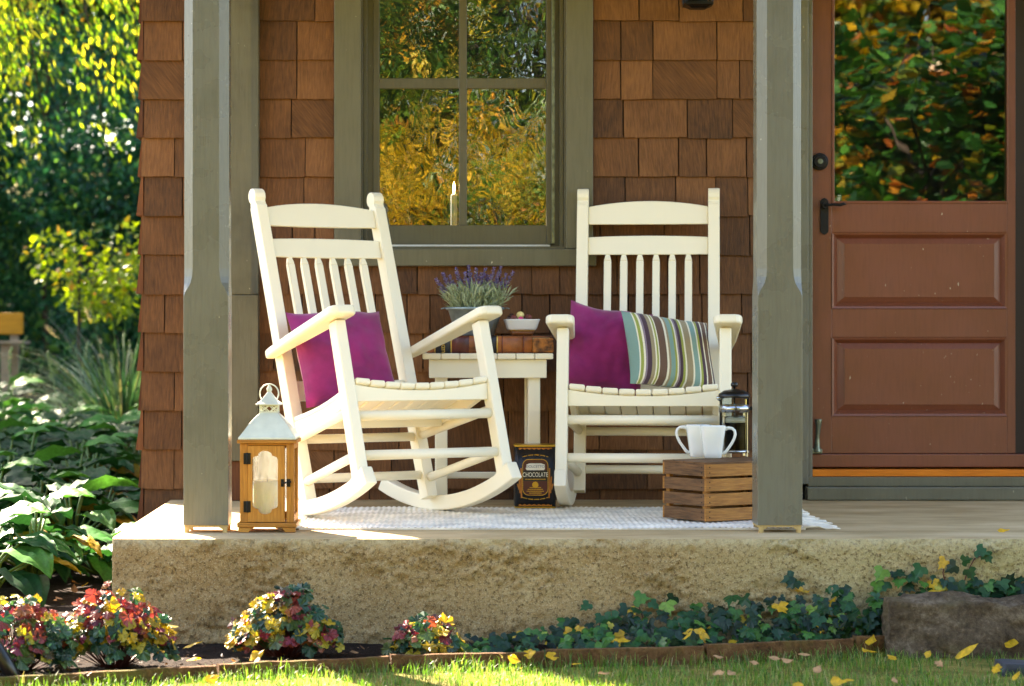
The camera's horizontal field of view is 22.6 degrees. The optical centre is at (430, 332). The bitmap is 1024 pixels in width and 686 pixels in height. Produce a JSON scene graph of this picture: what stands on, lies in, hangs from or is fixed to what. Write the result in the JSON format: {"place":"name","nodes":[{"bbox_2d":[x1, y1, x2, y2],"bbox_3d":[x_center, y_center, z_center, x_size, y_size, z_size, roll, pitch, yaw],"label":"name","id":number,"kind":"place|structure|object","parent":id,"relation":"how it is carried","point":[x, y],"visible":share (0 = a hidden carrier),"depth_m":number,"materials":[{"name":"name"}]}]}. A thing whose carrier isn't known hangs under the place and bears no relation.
{"place":"outdoors","nodes":[
{"label":"outdoors","id":0,"kind":"place"},
{"bbox_2d":[0,241,128,422],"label":"woodland floor","id":1,"kind":"structure","parent":0,"point":[33,397],"depth_m":20.45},
{"bbox_2d":[0,313,30,408],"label":"garden bench","id":2,"kind":"object","parent":1,"relation":"on","point":[11,324],"visible":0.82,"depth_m":18.41,"materials":[{"name":"brown wood"}]},
{"bbox_2d":[0,155,139,389],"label":"undergrowth","id":3,"kind":"object","parent":1,"relation":"on","point":[52,337],"visible":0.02,"depth_m":21.27,"materials":[{"name":"green plant"}]},
{"bbox_2d":[0,489,137,641],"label":"garden bed","id":4,"kind":"object","parent":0,"point":[59,587],"visible":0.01,"depth_m":9.37,"materials":[{"name":"soil"}]},
{"bbox_2d":[0,418,33,463],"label":"hosta","id":5,"kind":"object","parent":4,"relation":"on","point":[8,422],"visible":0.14,"depth_m":12.63,"materials":[{"name":"green plant"}]},
{"bbox_2d":[0,397,34,450],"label":"hosta","id":6,"kind":"object","parent":4,"relation":"on","point":[11,401],"visible":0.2,"depth_m":14.81,"materials":[{"name":"green plant"}]},
{"bbox_2d":[0,409,36,450],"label":"hosta","id":7,"kind":"object","parent":4,"relation":"on","point":[8,435],"visible":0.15,"depth_m":13.67,"materials":[{"name":"green plant"}]},
{"bbox_2d":[0,450,39,484],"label":"hosta","id":8,"kind":"object","parent":4,"relation":"on","point":[5,453],"visible":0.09,"depth_m":11.06,"materials":[{"name":"green plant"}]},
{"bbox_2d":[0,346,50,429],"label":"hosta","id":9,"kind":"object","parent":4,"relation":"on","point":[15,392],"visible":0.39,"depth_m":15.83,"materials":[{"name":"green plant"}]},
{"bbox_2d":[0,336,50,421],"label":"hosta","id":10,"kind":"object","parent":4,"relation":"on","point":[13,379],"visible":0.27,"depth_m":16.82,"materials":[{"name":"green plant"}]},
{"bbox_2d":[0,426,57,487],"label":"hosta","id":11,"kind":"object","parent":4,"relation":"on","point":[29,430],"visible":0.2,"depth_m":11.72,"materials":[{"name":"green plant"}]},
{"bbox_2d":[0,456,61,534],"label":"hosta","id":12,"kind":"object","parent":4,"relation":"on","point":[19,476],"visible":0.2,"depth_m":10.56,"materials":[{"name":"green plant"}]},
{"bbox_2d":[1,426,76,461],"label":"hosta","id":13,"kind":"object","parent":4,"relation":"on","point":[13,430],"visible":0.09,"depth_m":13.40,"materials":[{"name":"green plant"}]},
{"bbox_2d":[0,422,80,481],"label":"hosta","id":14,"kind":"object","parent":4,"relation":"on","point":[6,441],"visible":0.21,"depth_m":12.40,"materials":[{"name":"green plant"}]},
{"bbox_2d":[0,486,82,578],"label":"hosta","id":15,"kind":"object","parent":4,"relation":"on","point":[13,497],"visible":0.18,"depth_m":9.88,"materials":[{"name":"green plant"}]},
{"bbox_2d":[0,501,89,606],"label":"hosta","id":16,"kind":"object","parent":4,"relation":"on","point":[38,549],"visible":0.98,"depth_m":9.04,"materials":[{"name":"green plant"}]},
{"bbox_2d":[1,444,89,508],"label":"hosta","id":17,"kind":"object","parent":4,"relation":"on","point":[48,453],"visible":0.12,"depth_m":11.39,"materials":[{"name":"green plant"}]},
{"bbox_2d":[0,482,112,582],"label":"hosta","id":18,"kind":"object","parent":4,"relation":"on","point":[75,537],"visible":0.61,"depth_m":9.54,"materials":[{"name":"green plant"}]},
{"bbox_2d":[18,351,94,431],"bbox_3d":[-2.123,0.455,15.258,0.745,0.694,0.716,0,0,-18],"label":"hosta","id":19,"kind":"object","parent":4,"relation":"on","point":[39,419],"visible":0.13,"depth_m":15.20,"materials":[{"name":"green plant"}]},
{"bbox_2d":[0,469,115,530],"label":"hosta","id":20,"kind":"object","parent":4,"relation":"on","point":[88,503],"visible":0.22,"depth_m":10.59,"materials":[{"name":"green plant"}]},
{"bbox_2d":[7,404,108,451],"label":"hosta","id":21,"kind":"object","parent":4,"relation":"on","point":[57,414],"visible":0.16,"depth_m":14.17,"materials":[{"name":"green plant"}]},
{"bbox_2d":[34,343,98,431],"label":"hosta","id":22,"kind":"object","parent":4,"relation":"on","point":[46,399],"visible":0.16,"depth_m":16.32,"materials":[{"name":"green plant"}]},
{"bbox_2d":[0,474,140,548],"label":"hosta","id":23,"kind":"object","parent":4,"relation":"on","point":[103,514],"visible":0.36,"depth_m":10.33,"materials":[{"name":"green plant"}]},
{"bbox_2d":[0,306,141,461],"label":"fountain grass","id":24,"kind":"object","parent":4,"relation":"on","point":[107,399],"depth_m":14.62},
{"bbox_2d":[30,435,126,505],"bbox_3d":[-1.630,0.683,11.671,0.672,0.430,0.680,0,0,19],"label":"hosta","id":25,"kind":"object","parent":4,"relation":"on","point":[112,460],"visible":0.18,"depth_m":11.68,"materials":[{"name":"green plant"}]},
{"bbox_2d":[21,422,136,480],"bbox_3d":[-1.766,0.649,12.712,0.699,0.410,0.648,0,0,0],"label":"hosta","id":26,"kind":"object","parent":4,"relation":"on","point":[114,451],"visible":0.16,"depth_m":12.75,"materials":[{"name":"green plant"}]},
{"bbox_2d":[38,414,121,474],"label":"hosta","id":27,"kind":"object","parent":4,"relation":"on","point":[98,418],"visible":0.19,"depth_m":13.14,"materials":[{"name":"green plant"}]},
{"bbox_2d":[49,429,140,503],"bbox_3d":[-1.614,0.667,12.245,0.657,0.403,0.638,0,0,14],"label":"hosta","id":28,"kind":"object","parent":4,"relation":"on","point":[126,468],"visible":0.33,"depth_m":12.22,"materials":[{"name":"green plant"}]},
{"bbox_2d":[50,466,140,528],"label":"hosta","id":29,"kind":"object","parent":4,"relation":"on","point":[94,473],"visible":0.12,"depth_m":11.19,"materials":[{"name":"green plant"}]},
{"bbox_2d":[65,522,135,584],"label":"hosta","id":30,"kind":"object","parent":4,"relation":"on","point":[95,564],"visible":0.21,"depth_m":9.64,"materials":[{"name":"green plant"}]},
{"bbox_2d":[63,409,140,460],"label":"hosta","id":31,"kind":"object","parent":4,"relation":"on","point":[132,414],"visible":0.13,"depth_m":13.68,"materials":[{"name":"green plant"}]},
{"bbox_2d":[77,403,139,461],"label":"hosta","id":32,"kind":"object","parent":4,"relation":"on","point":[131,423],"visible":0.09,"depth_m":14.06,"materials":[{"name":"green plant"}]},
{"bbox_2d":[82,351,136,411],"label":"hosta","id":33,"kind":"object","parent":4,"relation":"on","point":[112,360],"visible":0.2,"depth_m":15.63,"materials":[{"name":"green plant"}]},
{"bbox_2d":[83,336,138,412],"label":"hosta","id":34,"kind":"object","parent":4,"relation":"on","point":[126,360],"visible":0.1,"depth_m":16.64,"materials":[{"name":"green plant"}]},
{"bbox_2d":[86,429,140,491],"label":"hosta","id":35,"kind":"object","parent":4,"relation":"on","point":[110,432],"visible":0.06,"depth_m":13.10,"materials":[{"name":"green plant"}]},
{"bbox_2d":[7,316,513,670],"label":"leaf litter","id":36,"kind":"object","parent":4,"relation":"on","point":[74,589],"visible":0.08,"depth_m":7.76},
{"bbox_2d":[5,13,133,156],"label":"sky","id":37,"kind":"structure","parent":0,"point":[93,13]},
{"bbox_2d":[0,642,655,676],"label":"flower bed","id":38,"kind":"object","parent":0,"point":[206,653],"visible":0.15,"depth_m":7.49,"materials":[{"name":"soil"}]},
{"bbox_2d":[0,640,20,675],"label":"garden pole","id":39,"kind":"object","parent":38,"relation":"on","point":[8,667],"visible":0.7,"depth_m":6.99,"materials":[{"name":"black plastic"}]},
{"bbox_2d":[0,594,78,673],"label":"heuchera","id":40,"kind":"object","parent":38,"relation":"on","point":[41,634],"visible":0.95,"depth_m":7.14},
{"bbox_2d":[61,580,180,667],"bbox_3d":[-0.902,0.831,7.304,0.381,0.253,0.251,0,0,0],"label":"heuchera","id":41,"kind":"object","parent":38,"relation":"on","point":[123,634],"visible":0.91,"depth_m":7.25,"materials":[{"name":"plant"}]},
{"bbox_2d":[249,650,263,660],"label":"fallen leaf","id":42,"kind":"object","parent":38,"relation":"on","point":[255,655],"visible":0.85,"depth_m":7.34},
{"bbox_2d":[224,582,344,658],"bbox_3d":[-0.428,0.846,7.504,0.356,0.223,0.247,0,0,0],"label":"heuchera","id":43,"kind":"object","parent":38,"relation":"on","point":[294,625],"visible":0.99,"depth_m":7.45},
{"bbox_2d":[380,611,465,657],"bbox_3d":[-0.021,0.895,7.511,0.255,0.149,0.190,0,0,0],"label":"heuchera","id":44,"kind":"object","parent":38,"relation":"on","point":[417,637],"visible":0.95,"depth_m":7.48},
{"bbox_2d":[455,544,1023,652],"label":"ivy ground cover","id":45,"kind":"object","parent":38,"relation":"on","point":[608,629],"visible":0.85,"depth_m":7.72,"materials":[{"name":"green plant"}]},
{"bbox_2d":[612,638,630,641],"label":"fallen leaf","id":46,"kind":"object","parent":45,"relation":"on","point":[622,640],"visible":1,"depth_m":7.54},
{"bbox_2d":[0,639,1023,685],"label":"grass","id":47,"kind":"structure","parent":0,"point":[764,678],"depth_m":7.13,"materials":[{"name":"plant"}]},
{"bbox_2d":[205,675,218,683],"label":"fallen leaf","id":48,"kind":"object","parent":47,"relation":"on","point":[211,679],"visible":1,"depth_m":6.84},
{"bbox_2d":[524,649,535,658],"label":"fallen leaf","id":49,"kind":"object","parent":47,"relation":"on","point":[531,653],"visible":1,"depth_m":7.35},
{"bbox_2d":[545,652,558,659],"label":"fallen leaf","id":50,"kind":"object","parent":47,"relation":"on","point":[550,655],"visible":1,"depth_m":7.33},
{"bbox_2d":[713,670,724,674],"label":"fallen leaf","id":51,"kind":"object","parent":47,"relation":"on","point":[718,672],"visible":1,"depth_m":6.98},
{"bbox_2d":[813,665,821,672],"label":"fallen leaf","id":52,"kind":"object","parent":47,"relation":"on","point":[816,669],"visible":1,"depth_m":7.03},
{"bbox_2d":[830,676,845,685],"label":"fallen leaf","id":53,"kind":"object","parent":47,"relation":"on","point":[836,681],"visible":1,"depth_m":6.81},
{"bbox_2d":[865,634,876,644],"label":"fallen leaf","id":54,"kind":"object","parent":47,"relation":"on","point":[870,640],"visible":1,"depth_m":7.64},
{"bbox_2d":[934,660,942,666],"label":"fallen leaf","id":55,"kind":"object","parent":47,"relation":"on","point":[938,663],"visible":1,"depth_m":7.14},
{"bbox_2d":[955,644,977,658],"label":"fallen leaf","id":56,"kind":"object","parent":47,"relation":"on","point":[965,651],"visible":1,"depth_m":7.28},
{"bbox_2d":[992,664,1001,673],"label":"fallen leaf","id":57,"kind":"object","parent":47,"relation":"on","point":[996,668],"visible":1,"depth_m":6.99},
{"bbox_2d":[1004,639,1017,647],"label":"fallen leaf","id":58,"kind":"object","parent":47,"relation":"on","point":[1011,643],"visible":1,"depth_m":7.62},
{"bbox_2d":[1012,672,1019,680],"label":"fallen leaf","id":59,"kind":"object","parent":47,"relation":"on","point":[1015,676],"visible":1,"depth_m":6.85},
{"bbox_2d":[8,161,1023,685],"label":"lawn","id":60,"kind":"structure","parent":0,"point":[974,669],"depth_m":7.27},
{"bbox_2d":[0,675,16,685],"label":"edging board","id":61,"kind":"object","parent":60,"relation":"on","point":[11,680],"visible":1,"depth_m":6.91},
{"bbox_2d":[0,99,28,175],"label":"dark shrub","id":62,"kind":"object","parent":60,"relation":"on","point":[18,130],"visible":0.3,"depth_m":21.01,"materials":[{"name":"green plant"}]},
{"bbox_2d":[0,207,73,357],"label":"shrub","id":63,"kind":"object","parent":60,"relation":"on","point":[15,289],"visible":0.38,"depth_m":21.33,"materials":[{"name":"green plant"}]},
{"bbox_2d":[0,92,79,312],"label":"dark shrub","id":64,"kind":"object","parent":60,"relation":"on","point":[4,252],"visible":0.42,"depth_m":20.75,"materials":[{"name":"green plant"}]},
{"bbox_2d":[0,0,96,201],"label":"woodland tree","id":65,"kind":"object","parent":60,"relation":"on","point":[69,14],"visible":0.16,"depth_m":24.56,"materials":[{"name":"green plant"}]},
{"bbox_2d":[0,196,129,354],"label":"shrub","id":66,"kind":"object","parent":60,"relation":"on","point":[48,311],"visible":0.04,"depth_m":22.21,"materials":[{"name":"green plant"}]},
{"bbox_2d":[0,1,131,312],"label":"woodland tree","id":67,"kind":"object","parent":60,"relation":"on","point":[20,36],"visible":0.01,"depth_m":27.06,"materials":[{"name":"green plant"}]},
{"bbox_2d":[0,0,139,345],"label":"woodland tree","id":68,"kind":"object","parent":60,"relation":"on","point":[59,4],"visible":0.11,"depth_m":24.62,"materials":[{"name":"green plant"}]},
{"bbox_2d":[1,0,138,132],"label":"woodland tree","id":69,"kind":"object","parent":60,"relation":"on","point":[74,30],"visible":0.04,"depth_m":26.56,"materials":[{"name":"green plant"}]},
{"bbox_2d":[0,109,140,377],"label":"dark shrub","id":70,"kind":"object","parent":60,"relation":"on","point":[128,174],"visible":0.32,"depth_m":19.68,"materials":[{"name":"green plant"}]},
{"bbox_2d":[0,1,140,379],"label":"tree","id":71,"kind":"object","parent":60,"relation":"on","point":[69,57],"visible":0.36,"depth_m":21.22,"materials":[{"name":"green plant"}]},
{"bbox_2d":[0,78,140,299],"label":"dark shrub","id":72,"kind":"object","parent":60,"relation":"on","point":[65,215],"visible":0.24,"depth_m":19.73,"materials":[{"name":"green plant"}]},
{"bbox_2d":[0,0,140,187],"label":"weeping tree","id":73,"kind":"object","parent":60,"relation":"on","point":[27,26],"visible":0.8,"depth_m":15.98,"materials":[{"name":"green plant"}]},
{"bbox_2d":[4,1,139,154],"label":"woodland tree","id":74,"kind":"object","parent":60,"relation":"on","point":[129,73],"visible":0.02,"depth_m":25.24,"materials":[{"name":"green plant"}]},
{"bbox_2d":[4,1,139,157],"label":"woodland tree","id":75,"kind":"object","parent":60,"relation":"on","point":[38,74],"depth_m":30.16,"materials":[{"name":"green plant"}]},
{"bbox_2d":[20,215,140,384],"bbox_3d":[-2.219,-0.027,17.194,1.030,1.545,0.939,0,0,0],"label":"lime shrub","id":76,"kind":"object","parent":60,"relation":"on","point":[121,286],"visible":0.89,"depth_m":17.11,"materials":[{"name":"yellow plant"}]},
{"bbox_2d":[51,264,140,398],"bbox_3d":[-2.316,0.042,18.946,1.026,1.183,1.038,0,0,0],"label":"shrub","id":77,"kind":"object","parent":60,"relation":"on","point":[105,325],"visible":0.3,"depth_m":18.75,"materials":[{"name":"green plant"}]},
{"bbox_2d":[88,274,140,385],"bbox_3d":[-1.895,-0.030,19.175,1.308,1.293,1.162,0,0,-13],"label":"shrub","id":78,"kind":"object","parent":60,"relation":"on","point":[126,328],"visible":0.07,"depth_m":19.01,"materials":[{"name":"green plant"}]},
{"bbox_2d":[17,664,216,685],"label":"edging board","id":79,"kind":"object","parent":60,"relation":"on","point":[147,674],"visible":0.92,"depth_m":7.05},
{"bbox_2d":[217,655,388,678],"bbox_3d":[-0.360,0.968,7.255,0.501,0.085,0.026,0,0,-20],"label":"edging board","id":80,"kind":"object","parent":60,"relation":"on","point":[326,663],"visible":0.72,"depth_m":7.25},
{"bbox_2d":[390,650,544,671],"bbox_3d":[0.105,0.965,7.380,0.449,0.090,0.026,0,0,-10],"label":"edging board","id":81,"kind":"object","parent":60,"relation":"on","point":[397,660],"visible":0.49,"depth_m":7.37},
{"bbox_2d":[508,654,520,663],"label":"fallen leaf","id":82,"kind":"object","parent":60,"relation":"on","point":[513,658],"visible":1,"depth_m":7.31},
{"bbox_2d":[112,499,1023,646],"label":"concrete porch","id":83,"kind":"object","parent":60,"relation":"on","point":[202,584],"visible":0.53,"depth_m":7.83,"materials":[{"name":"concrete"}]},
{"bbox_2d":[237,383,300,531],"bbox_3d":[-0.512,0.394,8.121,0.187,0.466,0.188,0,0,1],"label":"candle lantern","id":84,"kind":"object","parent":83,"relation":"on","point":[274,433],"visible":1,"depth_m":8.04,"materials":[{"name":"brown wood"}]},
{"bbox_2d":[254,478,277,513],"bbox_3d":[-0.518,0.527,8.122,0.088,0.134,0.088,0,0,0],"label":"pillar candle","id":85,"kind":"object","parent":84,"relation":"in","point":[265,496],"visible":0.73,"depth_m":8.08,"materials":[{"name":"white wax"}]},
{"bbox_2d":[248,446,284,521],"bbox_3d":[-0.516,0.475,8.043,0.117,0.238,0.013,0,0,2],"label":"door","id":86,"kind":"structure","parent":84,"relation":"in","point":[277,514],"depth_m":8.04,"materials":[{"name":"brown wood"}]},
{"bbox_2d":[423,352,552,494],"bbox_3d":[0.203,0.350,9.345,0.466,0.551,0.430,0,0,0],"label":"side table","id":87,"kind":"object","parent":83,"relation":"on","point":[530,369],"visible":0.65,"depth_m":9.15,"materials":[{"name":"beige paint"}]},
{"bbox_2d":[427,335,553,353],"bbox_3d":[0.217,0.043,9.323,0.454,0.065,0.304,0,0,2],"label":"tray","id":88,"kind":"object","parent":87,"relation":"on","point":[514,344],"visible":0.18,"depth_m":9.18,"materials":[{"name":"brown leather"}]},
{"bbox_2d":[435,265,518,335],"bbox_3d":[0.168,-0.119,9.372,0.312,0.261,0.298,0,0,0],"label":"potted lavender","id":89,"kind":"object","parent":88,"relation":"on","point":[463,299],"visible":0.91,"depth_m":9.34,"materials":[{"name":"plant"}]},
{"bbox_2d":[503,319,539,335],"bbox_3d":[0.330,-0.018,9.315,0.128,0.060,0.128,0,0,-6],"label":"snack bowl","id":90,"kind":"object","parent":88,"relation":"on","point":[521,327],"visible":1,"depth_m":9.26,"materials":[{"name":"white ceramic"}]},
{"bbox_2d":[276,506,839,529],"bbox_3d":[0.405,0.619,8.623,1.810,0.018,0.980,0,0,0],"label":"rug","id":91,"kind":"object","parent":83,"relation":"on","point":[513,518],"visible":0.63,"depth_m":8.46,"materials":[{"name":"white fabric"}]},
{"bbox_2d":[248,188,521,515],"bbox_3d":[-0.204,0.042,8.826,0.680,1.156,0.878,0,-5,-32],"label":"rocking chair","id":92,"kind":"object","parent":91,"relation":"on","point":[421,412],"visible":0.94,"depth_m":8.79,"materials":[{"name":"beige paint"}]},
{"bbox_2d":[285,311,394,407],"bbox_3d":[-0.300,0.091,8.790,0.360,0.362,0.141,-1,-25,-28],"label":"cushion","id":93,"kind":"object","parent":92,"relation":"on","point":[368,354],"visible":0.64,"depth_m":8.74,"materials":[{"name":"fabric"}]},
{"bbox_2d":[513,444,555,507],"bbox_3d":[0.368,0.508,9.095,0.148,0.221,0.134,0,0,0],"label":"wafer tin","id":94,"kind":"object","parent":91,"relation":"on","point":[534,486],"visible":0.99,"depth_m":9.03,"materials":[{"name":"black metal"}]},
{"bbox_2d":[663,457,751,521],"bbox_3d":[0.981,0.520,8.531,0.363,0.193,0.225,0,0,-34],"label":"wooden crate","id":95,"kind":"object","parent":91,"relation":"on","point":[716,489],"visible":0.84,"depth_m":8.42,"materials":[{"name":"brown wood"}]},
{"bbox_2d":[675,424,708,456],"bbox_3d":[0.891,0.368,8.706,0.123,0.109,0.087,0,0,2],"label":"coffee mug","id":96,"kind":"object","parent":95,"relation":"on","point":[694,439],"visible":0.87,"depth_m":8.67,"materials":[{"name":"ceramic"}]},
{"bbox_2d":[700,425,736,457],"bbox_3d":[0.967,0.368,8.623,0.123,0.109,0.087,0,0,6],"label":"coffee mug","id":97,"kind":"object","parent":95,"relation":"on","point":[712,436],"visible":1,"depth_m":8.59,"materials":[{"name":"ceramic"}]},
{"bbox_2d":[716,382,751,456],"bbox_3d":[1.051,0.295,8.721,0.149,0.254,0.109,0,0,26],"label":"coffee press","id":98,"kind":"object","parent":95,"relation":"on","point":[739,425],"visible":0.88,"depth_m":8.69,"materials":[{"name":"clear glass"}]},
{"bbox_2d":[546,188,741,505],"bbox_3d":[0.771,0.044,9.189,0.680,1.156,0.878,0,0,6],"label":"rocking chair","id":99,"kind":"object","parent":83,"relation":"on","point":[586,404],"visible":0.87,"depth_m":9.28,"materials":[{"name":"beige paint"}]},
{"bbox_2d":[569,300,652,395],"bbox_3d":[0.626,0.061,9.199,0.300,0.326,0.142,9,-16,4],"label":"cushion","id":100,"kind":"object","parent":99,"relation":"on","point":[598,353],"visible":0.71,"depth_m":9.13,"materials":[{"name":"fabric"}]},
{"bbox_2d":[621,311,714,390],"bbox_3d":[0.844,0.072,9.076,0.345,0.296,0.121,7,-32,-21],"label":"striped cushion","id":101,"kind":"object","parent":99,"relation":"on","point":[668,352],"visible":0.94,"depth_m":9.02,"materials":[{"name":"fabric"}]},
{"bbox_2d":[136,0,1023,532],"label":"shingle house","id":102,"kind":"structure","parent":60,"relation":"on","point":[858,164],"depth_m":9.62,"materials":[{"name":"brown wood"}]},
{"bbox_2d":[334,0,595,265],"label":"window","id":103,"kind":"structure","parent":102,"relation":"in","point":[568,82],"depth_m":9.60,"materials":[{"name":"paint"}]},
{"bbox_2d":[451,183,456,224],"bbox_3d":[0.088,-0.475,9.790,0.060,0.202,0.060,0,0,0],"label":"candle","id":104,"kind":"object","parent":103,"relation":"on","point":[453,208],"depth_m":9.78,"materials":[{"name":"wax"}]},
{"bbox_2d":[682,0,713,9],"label":"wall lamp","id":105,"kind":"object","parent":102,"relation":"attached to","point":[696,4],"visible":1,"depth_m":9.47,"materials":[{"name":"black metal"}]},
{"bbox_2d":[813,0,1023,466],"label":"door","id":106,"kind":"structure","parent":102,"relation":"in","point":[914,301],"depth_m":9.67,"materials":[{"name":"paint"}]},
{"bbox_2d":[545,645,703,667],"bbox_3d":[0.565,0.963,7.460,0.469,0.094,0.026,0,0,-10],"label":"edging board","id":107,"kind":"object","parent":60,"relation":"on","point":[679,653],"visible":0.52,"depth_m":7.45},
{"bbox_2d":[704,638,853,663],"bbox_3d":[1.030,0.961,7.575,0.476,0.099,0.026,0,0,-18],"label":"edging board","id":108,"kind":"object","parent":60,"relation":"on","point":[728,650],"visible":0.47,"depth_m":7.56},
{"bbox_2d":[852,635,885,657],"bbox_3d":[1.340,0.957,7.675,0.160,0.106,0.026,0,0,-17],"label":"edging board","id":109,"kind":"object","parent":60,"relation":"on","point":[859,641],"visible":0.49,"depth_m":7.66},
{"bbox_2d":[881,590,1023,658],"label":"stone block","id":110,"kind":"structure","parent":60,"relation":"on","point":[952,623],"depth_m":7.64,"materials":[{"name":"stone"}]},
{"bbox_2d":[994,659,1023,676],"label":"slate stone","id":111,"kind":"object","parent":60,"relation":"on","point":[1012,665],"visible":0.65,"depth_m":7.23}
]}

